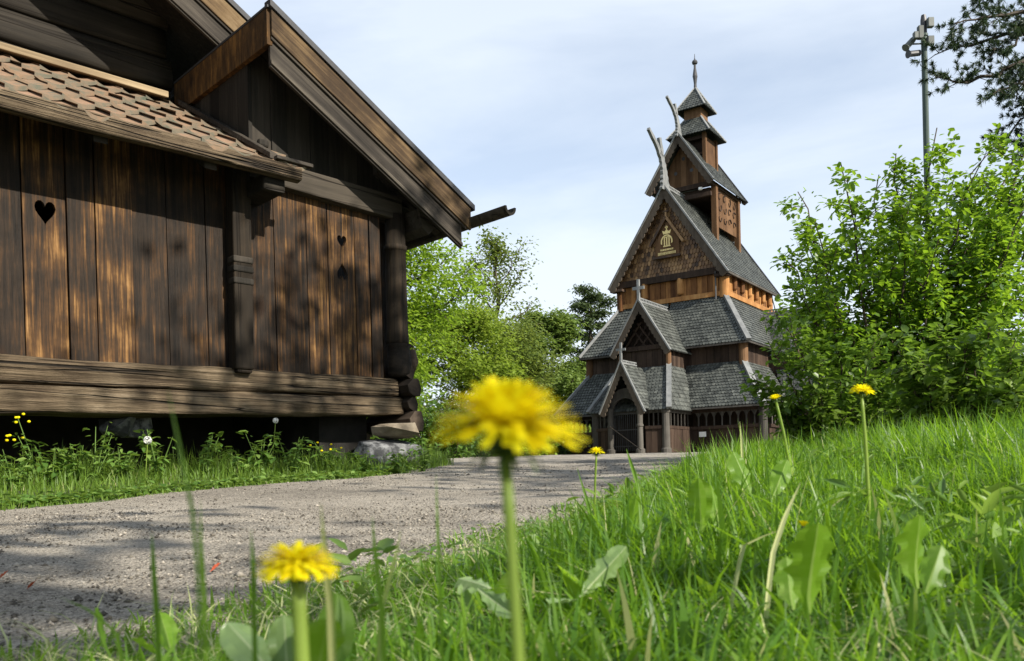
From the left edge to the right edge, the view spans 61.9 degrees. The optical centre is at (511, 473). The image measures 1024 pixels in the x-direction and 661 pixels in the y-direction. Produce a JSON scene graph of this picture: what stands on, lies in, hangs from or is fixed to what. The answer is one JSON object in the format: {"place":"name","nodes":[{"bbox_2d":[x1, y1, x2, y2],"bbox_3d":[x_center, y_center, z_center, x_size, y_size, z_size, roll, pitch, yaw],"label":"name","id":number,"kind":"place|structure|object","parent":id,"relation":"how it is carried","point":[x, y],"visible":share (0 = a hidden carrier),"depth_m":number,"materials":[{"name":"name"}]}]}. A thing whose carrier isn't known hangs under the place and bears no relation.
{"place":"outdoors","nodes":[
{"label":"outdoors","id":0,"kind":"place"},
{"bbox_2d":[0,452,700,660],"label":"gravel path","id":1,"kind":"structure","parent":0,"point":[124,548],"depth_m":3.10,"materials":[{"name":"grey gravel"}]},
{"bbox_2d":[0,467,1010,657],"bbox_3d":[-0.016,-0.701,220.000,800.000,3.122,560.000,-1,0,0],"label":"ground","id":2,"kind":"structure","parent":0,"point":[172,490],"depth_m":5.63,"materials":[{"name":"brown soil"}]},
{"bbox_2d":[0,449,34,489],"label":"weed plant","id":3,"kind":"object","parent":2,"relation":"on","point":[15,479],"visible":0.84,"depth_m":5.70,"materials":[{"name":"green plant"}]},
{"bbox_2d":[5,413,45,481],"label":"weed plant","id":4,"kind":"object","parent":2,"relation":"on","point":[24,446],"visible":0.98,"depth_m":5.82,"materials":[{"name":"green plant"}]},
{"bbox_2d":[20,441,74,486],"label":"weed plant","id":5,"kind":"object","parent":2,"relation":"on","point":[56,466],"visible":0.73,"depth_m":5.89,"materials":[{"name":"green plant"}]},
{"bbox_2d":[45,443,96,482],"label":"weed plant","id":6,"kind":"object","parent":2,"relation":"on","point":[84,465],"visible":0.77,"depth_m":5.96,"materials":[{"name":"green plant"}]},
{"bbox_2d":[60,597,123,660],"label":"grass stalk","id":7,"kind":"object","parent":2,"relation":"on","point":[118,642],"depth_m":0.55,"materials":[{"name":"green plant"}]},
{"bbox_2d":[82,422,116,482],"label":"weed plant","id":8,"kind":"object","parent":2,"relation":"on","point":[100,463],"visible":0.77,"depth_m":6.09,"materials":[{"name":"green plant"}]},
{"bbox_2d":[107,444,138,483],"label":"weed plant","id":9,"kind":"object","parent":2,"relation":"on","point":[118,464],"visible":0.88,"depth_m":6.10,"materials":[{"name":"green plant"}]},
{"bbox_2d":[143,436,151,483],"bbox_3d":[-2.516,-0.087,5.900,0.056,0.342,0.056,-1,0,0],"label":"dandelion clock","id":10,"kind":"object","parent":2,"relation":"on","point":[147,440],"visible":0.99,"depth_m":5.90,"materials":[{"name":"white plant"}]},
{"bbox_2d":[134,429,176,478],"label":"weed plant","id":11,"kind":"object","parent":2,"relation":"on","point":[151,452],"visible":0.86,"depth_m":6.30,"materials":[{"name":"green plant"}]},
{"bbox_2d":[151,536,160,660],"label":"grass stalk","id":12,"kind":"object","parent":2,"relation":"on","point":[156,612],"depth_m":0.45,"materials":[{"name":"green plant"}]},
{"bbox_2d":[168,392,202,660],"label":"grass stalk","id":13,"kind":"object","parent":2,"relation":"on","point":[198,575],"depth_m":0.31,"materials":[{"name":"green plant"}]},
{"bbox_2d":[200,499,208,660],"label":"grass stalk","id":14,"kind":"object","parent":2,"relation":"on","point":[204,599],"depth_m":0.42,"materials":[{"name":"green plant"}]},
{"bbox_2d":[196,431,223,474],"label":"weed plant","id":15,"kind":"object","parent":2,"relation":"on","point":[216,448],"visible":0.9,"depth_m":6.64,"materials":[{"name":"green plant"}]},
{"bbox_2d":[0,462,427,506],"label":"verge leaves","id":16,"kind":"object","parent":2,"relation":"on","point":[58,497],"visible":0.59,"depth_m":5.54,"materials":[{"name":"green plant"}]},
{"bbox_2d":[0,442,454,510],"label":"lawn grass","id":17,"kind":"structure","parent":2,"relation":"on","point":[437,459],"depth_m":6.35,"materials":[{"name":"green plant"}]},
{"bbox_2d":[220,442,263,475],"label":"weed plant","id":18,"kind":"object","parent":2,"relation":"on","point":[234,460],"visible":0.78,"depth_m":6.75,"materials":[{"name":"green plant"}]},
{"bbox_2d":[251,532,257,660],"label":"grass stalk","id":19,"kind":"object","parent":2,"relation":"on","point":[254,617],"depth_m":0.42,"materials":[{"name":"green plant"}]},
{"bbox_2d":[236,430,283,474],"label":"weed plant","id":20,"kind":"object","parent":2,"relation":"on","point":[268,457],"visible":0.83,"depth_m":6.91,"materials":[{"name":"green plant"}]},
{"bbox_2d":[271,418,277,469],"bbox_3d":[-1.944,-0.217,6.995,0.068,0.480,0.047,-1,0,-26],"label":"dandelion clock","id":21,"kind":"object","parent":2,"relation":"on","point":[275,420],"visible":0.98,"depth_m":7.00,"materials":[{"name":"plant"}]},
{"bbox_2d":[274,431,313,474],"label":"weed plant","id":22,"kind":"object","parent":2,"relation":"on","point":[294,457],"visible":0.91,"depth_m":7.04,"materials":[{"name":"green plant"}]},
{"bbox_2d":[253,540,340,660],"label":"dandelion","id":23,"kind":"object","parent":2,"relation":"on","point":[295,564],"visible":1,"depth_m":0.40,"materials":[{"name":"yellow plant"}]},
{"bbox_2d":[306,440,345,470],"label":"weed plant","id":24,"kind":"object","parent":2,"relation":"on","point":[324,455],"visible":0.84,"depth_m":7.46,"materials":[{"name":"green plant"}]},
{"bbox_2d":[321,506,335,660],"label":"grass stalk","id":25,"kind":"object","parent":2,"relation":"on","point":[330,619],"depth_m":0.42,"materials":[{"name":"plant"}]},
{"bbox_2d":[345,451,377,474],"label":"weed plant","id":26,"kind":"object","parent":2,"relation":"on","point":[362,461],"visible":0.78,"depth_m":7.15,"materials":[{"name":"green plant"}]},
{"bbox_2d":[372,518,386,660],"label":"grass stalk","id":27,"kind":"object","parent":2,"relation":"on","point":[381,607],"depth_m":0.50,"materials":[{"name":"green plant"}]},
{"bbox_2d":[349,439,423,466],"bbox_3d":[-1.217,-0.164,8.276,0.525,0.348,0.691,-1,0,40],"label":"boulder","id":28,"kind":"object","parent":2,"relation":"on","point":[381,447],"visible":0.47,"depth_m":8.07,"materials":[{"name":"grey stone"}]},
{"bbox_2d":[0,0,515,476],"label":"timber storehouse","id":29,"kind":"structure","parent":28,"relation":"on","point":[217,216],"depth_m":7.52,"materials":[{"name":"wood"}]},
{"bbox_2d":[98,417,135,436],"bbox_3d":[-3.185,-0.386,6.894,0.287,0.190,0.300,-1,0,-23],"label":"foundation stone","id":30,"kind":"object","parent":29,"relation":"attached to","point":[119,427],"visible":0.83,"depth_m":6.81,"materials":[{"name":"grey stone"}]},
{"bbox_2d":[121,418,152,437],"bbox_3d":[-3.124,-0.397,7.057,0.236,0.229,0.265,-1,0,-44],"label":"foundation stone","id":31,"kind":"object","parent":29,"relation":"attached to","point":[145,424],"visible":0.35,"depth_m":6.98,"materials":[{"name":"grey stone"}]},
{"bbox_2d":[371,423,419,438],"bbox_3d":[-1.106,-0.415,8.231,0.401,0.163,0.505,-1,0,-44],"label":"foundation stone","id":32,"kind":"object","parent":28,"relation":"on","point":[396,431],"visible":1,"depth_m":8.12,"materials":[{"name":"beige stone"}]},
{"bbox_2d":[377,532,400,660],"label":"grass stalk","id":33,"kind":"object","parent":2,"relation":"on","point":[387,587],"depth_m":0.55,"materials":[{"name":"green plant"}]},
{"bbox_2d":[385,447,417,474],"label":"weed plant","id":34,"kind":"object","parent":2,"relation":"on","point":[398,465],"visible":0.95,"depth_m":7.33,"materials":[{"name":"green plant"}]},
{"bbox_2d":[408,270,434,338],"bbox_3d":[-5.574,-4.504,25.682,6.963,8.814,6.811,-1,0,0],"label":"maple tree","id":35,"kind":"object","parent":2,"relation":"on","point":[416,296],"depth_m":23.39,"materials":[{"name":"green plant"}]},
{"bbox_2d":[410,432,442,471],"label":"weed plant","id":36,"kind":"object","parent":2,"relation":"on","point":[423,460],"visible":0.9,"depth_m":7.52,"materials":[{"name":"green plant"}]},
{"bbox_2d":[370,385,486,457],"bbox_3d":[-1.579,-1.019,17.972,2.408,1.709,2.440,-1,0,42],"label":"yard shrub","id":37,"kind":"object","parent":2,"relation":"on","point":[460,450],"visible":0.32,"depth_m":17.60,"materials":[{"name":"green plant"}]},
{"bbox_2d":[366,232,502,439],"bbox_3d":[-3.876,-4.212,23.193,6.764,8.240,6.737,-1,0,-19],"label":"maple tree","id":38,"kind":"object","parent":2,"relation":"on","point":[433,305],"visible":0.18,"depth_m":22.58,"materials":[{"name":"green plant"}]},
{"bbox_2d":[436,481,443,660],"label":"grass stalk","id":39,"kind":"object","parent":2,"relation":"on","point":[440,591],"depth_m":0.55,"materials":[{"name":"green plant"}]},
{"bbox_2d":[438,403,496,456],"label":"yard shrub","id":40,"kind":"object","parent":2,"relation":"on","point":[475,449],"visible":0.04,"depth_m":26.84,"materials":[{"name":"green plant"}]},
{"bbox_2d":[410,292,539,451],"bbox_3d":[-1.601,-3.203,30.114,6.273,6.076,5.403,-1,0,39],"label":"maple tree","id":41,"kind":"object","parent":2,"relation":"on","point":[467,368],"visible":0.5,"depth_m":29.02,"materials":[{"name":"green plant"}]},
{"bbox_2d":[452,225,551,345],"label":"ash tree","id":42,"kind":"object","parent":2,"relation":"on","point":[495,258],"visible":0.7,"depth_m":41.74,"materials":[{"name":"green plant"}]},
{"bbox_2d":[427,376,589,660],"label":"dandelion","id":43,"kind":"object","parent":2,"relation":"on","point":[506,411],"visible":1,"depth_m":0.26,"materials":[{"name":"yellow plant"}]},
{"bbox_2d":[0,394,1023,660],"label":"meadow grass","id":44,"kind":"structure","parent":2,"relation":"on","point":[558,636],"depth_m":1.20,"materials":[{"name":"green plant"}]},
{"bbox_2d":[95,608,178,656],"bbox_3d":[-0.369,0.160,0.848,0.077,0.052,0.074,-1,0,-32],"label":"broad leaf plant","id":45,"kind":"object","parent":44,"relation":"on","point":[168,625],"visible":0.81,"depth_m":0.87,"materials":[{"name":"green plant"}]},
{"bbox_2d":[219,615,293,660],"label":"broad leaf plant","id":46,"kind":"object","parent":44,"relation":"on","point":[235,638],"visible":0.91,"depth_m":0.62,"materials":[{"name":"green plant"}]},
{"bbox_2d":[308,593,354,660],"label":"broad leaf plant","id":47,"kind":"object","parent":44,"relation":"on","point":[344,632],"visible":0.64,"depth_m":0.53,"materials":[{"name":"green plant"}]},
{"bbox_2d":[454,577,509,618],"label":"broad leaf plant","id":48,"kind":"object","parent":44,"relation":"on","point":[479,586],"visible":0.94,"depth_m":0.99,"materials":[{"name":"green plant"}]},
{"bbox_2d":[527,495,641,554],"bbox_3d":[0.129,0.100,1.555,0.230,0.120,0.021,-1,0,33],"label":"broad leaf plant","id":49,"kind":"object","parent":44,"relation":"on","point":[635,502],"visible":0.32,"depth_m":1.50,"materials":[{"name":"green plant"}]},
{"bbox_2d":[546,545,628,602],"bbox_3d":[0.082,0.118,1.000,0.131,0.061,0.036,-1,0,-43],"label":"broad leaf plant","id":50,"kind":"object","parent":44,"relation":"on","point":[609,562],"visible":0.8,"depth_m":1.03,"materials":[{"name":"green plant"}]},
{"bbox_2d":[688,478,719,536],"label":"broad leaf plant","id":51,"kind":"object","parent":44,"relation":"on","point":[700,489],"visible":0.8,"depth_m":1.40,"materials":[{"name":"green plant"}]},
{"bbox_2d":[726,452,791,498],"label":"broad leaf plant","id":52,"kind":"object","parent":44,"relation":"on","point":[780,469],"visible":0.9,"depth_m":1.62,"materials":[{"name":"green plant"}]},
{"bbox_2d":[773,524,834,613],"bbox_3d":[0.270,0.087,0.793,0.048,0.084,0.077,-1,0,0],"label":"broad leaf plant","id":53,"kind":"object","parent":44,"relation":"on","point":[802,573],"visible":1,"depth_m":0.78,"materials":[{"name":"green plant"}]},
{"bbox_2d":[893,515,950,593],"bbox_3d":[0.414,0.081,0.864,0.094,0.082,0.027,-1,0,-42],"label":"broad leaf plant","id":54,"kind":"object","parent":44,"relation":"on","point":[934,563],"visible":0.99,"depth_m":0.85,"materials":[{"name":"green plant"}]},
{"bbox_2d":[0,469,1023,660],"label":"dry thatch","id":55,"kind":"object","parent":2,"relation":"on","point":[213,648],"visible":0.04,"depth_m":1.18,"materials":[{"name":"plant"}]},
{"bbox_2d":[452,315,574,448],"bbox_3d":[-0.023,-3.605,36.123,5.364,6.288,5.974,-1,0,0],"label":"ash tree","id":56,"kind":"object","parent":2,"relation":"on","point":[534,365],"visible":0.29,"depth_m":35.30,"materials":[{"name":"green plant"}]},
{"bbox_2d":[478,416,558,455],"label":"yard shrub","id":57,"kind":"object","parent":2,"relation":"on","point":[526,449],"visible":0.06,"depth_m":32.32,"materials":[{"name":"green plant"}]},
{"bbox_2d":[513,304,596,432],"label":"lime tree","id":58,"kind":"object","parent":2,"relation":"on","point":[564,331],"visible":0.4,"depth_m":58.79,"materials":[{"name":"green plant"}]},
{"bbox_2d":[531,415,590,454],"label":"yard shrub","id":59,"kind":"object","parent":2,"relation":"on","point":[559,449],"visible":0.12,"depth_m":39.38,"materials":[{"name":"green plant"}]},
{"bbox_2d":[560,344,589,431],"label":"lime tree","id":60,"kind":"object","parent":2,"relation":"on","point":[574,363],"visible":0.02,"depth_m":67.29,"materials":[{"name":"green plant"}]},
{"bbox_2d":[577,469,594,537],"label":"grass stalk","id":61,"kind":"object","parent":2,"relation":"on","point":[586,499],"depth_m":1.60,"materials":[{"name":"green plant"}]},
{"bbox_2d":[559,281,616,379],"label":"pine tree","id":62,"kind":"object","parent":2,"relation":"on","point":[594,313],"visible":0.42,"depth_m":65.28,"materials":[{"name":"green plant"}]},
{"bbox_2d":[588,447,604,519],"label":"dandelion","id":63,"kind":"object","parent":2,"relation":"on","point":[596,452],"visible":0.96,"depth_m":2.30,"materials":[{"name":"yellow plant"}]},
{"bbox_2d":[626,449,641,516],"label":"grass stalk","id":64,"kind":"object","parent":2,"relation":"on","point":[633,471],"depth_m":1.70,"materials":[{"name":"green plant"}]},
{"bbox_2d":[273,456,1021,606],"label":"clover leaves","id":65,"kind":"object","parent":2,"relation":"on","point":[405,566],"visible":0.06,"depth_m":1.70,"materials":[{"name":"green plant"}]},
{"bbox_2d":[308,422,1023,616],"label":"meadow herbs","id":66,"kind":"object","parent":2,"relation":"on","point":[992,492],"visible":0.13,"depth_m":1.62,"materials":[{"name":"green plant"}]},
{"bbox_2d":[553,54,836,454],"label":"stave church","id":67,"kind":"structure","parent":2,"relation":"on","point":[671,350],"depth_m":39.61,"materials":[{"name":"wood"}]},
{"bbox_2d":[610,427,640,449],"bbox_3d":[4.774,-1.483,35.958,0.041,1.087,1.721,-1,0,-41],"label":"slanting pole","id":68,"kind":"object","parent":67,"relation":"attached to","point":[625,438],"visible":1,"depth_m":35.95,"materials":[{"name":"brown wood"}]},
{"bbox_2d":[699,432,705,436],"bbox_3d":[8.372,-1.719,37.486,0.320,0.220,0.024,-1,0,35],"label":"notice","id":69,"kind":"object","parent":67,"relation":"attached to","point":[702,434],"visible":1,"depth_m":37.48,"materials":[{"name":"white paint"}]},
{"bbox_2d":[457,454,1022,628],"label":"dandelion leaves","id":70,"kind":"object","parent":2,"relation":"on","point":[876,573],"visible":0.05,"depth_m":1.18,"materials":[{"name":"green plant"}]},
{"bbox_2d":[740,425,744,513],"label":"grass stalk","id":71,"kind":"object","parent":2,"relation":"on","point":[741,441],"depth_m":1.90,"materials":[{"name":"green plant"}]},
{"bbox_2d":[718,527,788,660],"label":"dry stalk","id":72,"kind":"object","parent":2,"relation":"on","point":[738,566],"visible":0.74,"depth_m":0.98,"materials":[{"name":"green plant"}]},
{"bbox_2d":[770,394,791,478],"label":"dandelion","id":73,"kind":"object","parent":2,"relation":"on","point":[775,396],"visible":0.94,"depth_m":2.50,"materials":[{"name":"green plant"}]},
{"bbox_2d":[763,484,799,629],"bbox_3d":[0.297,0.120,0.950,0.054,0.218,0.002,-1,0,0],"label":"dry stalk","id":74,"kind":"object","parent":2,"relation":"on","point":[773,555],"visible":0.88,"depth_m":0.95,"materials":[{"name":"beige plant"}]},
{"bbox_2d":[798,520,808,529],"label":"dandelion","id":75,"kind":"object","parent":2,"relation":"on","point":[802,523],"visible":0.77,"depth_m":1.05,"materials":[{"name":"yellow plant"}]},
{"bbox_2d":[739,294,907,446],"bbox_3d":[2.747,-0.759,7.415,1.501,1.464,1.255,-1,0,0],"label":"spreading shrub","id":76,"kind":"object","parent":2,"relation":"on","point":[819,399],"visible":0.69,"depth_m":7.23,"materials":[{"name":"green plant"}]},
{"bbox_2d":[849,384,876,522],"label":"dandelion","id":77,"kind":"object","parent":2,"relation":"on","point":[860,389],"visible":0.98,"depth_m":1.55,"materials":[{"name":"green plant"}]},
{"bbox_2d":[770,122,1023,432],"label":"tall shrub","id":78,"kind":"object","parent":2,"relation":"on","point":[917,298],"visible":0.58,"depth_m":8.00,"materials":[{"name":"green plant"}]},
{"bbox_2d":[902,14,933,228],"bbox_3d":[9.582,-5.548,19.945,0.684,10.379,0.329,-1,0,0],"label":"mast","id":79,"kind":"object","parent":2,"relation":"on","point":[923,27],"visible":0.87,"depth_m":19.94,"materials":[{"name":"grey metal"}]},
{"bbox_2d":[873,312,1023,432],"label":"spreading shrub","id":80,"kind":"object","parent":2,"relation":"on","point":[976,386],"visible":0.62,"depth_m":5.89,"materials":[{"name":"green plant"}]},
{"bbox_2d":[909,0,1023,164],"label":"pine tree","id":81,"kind":"object","parent":2,"relation":"on","point":[1015,31],"visible":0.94,"depth_m":13.25,"materials":[{"name":"green plant"}]},
{"bbox_2d":[995,321,1023,380],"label":"lime tree","id":82,"kind":"object","parent":2,"relation":"on","point":[1015,347],"visible":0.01,"depth_m":53.64,"materials":[{"name":"green plant"}]},
{"bbox_2d":[234,0,1023,421],"label":"sky","id":83,"kind":"structure","parent":0,"point":[544,110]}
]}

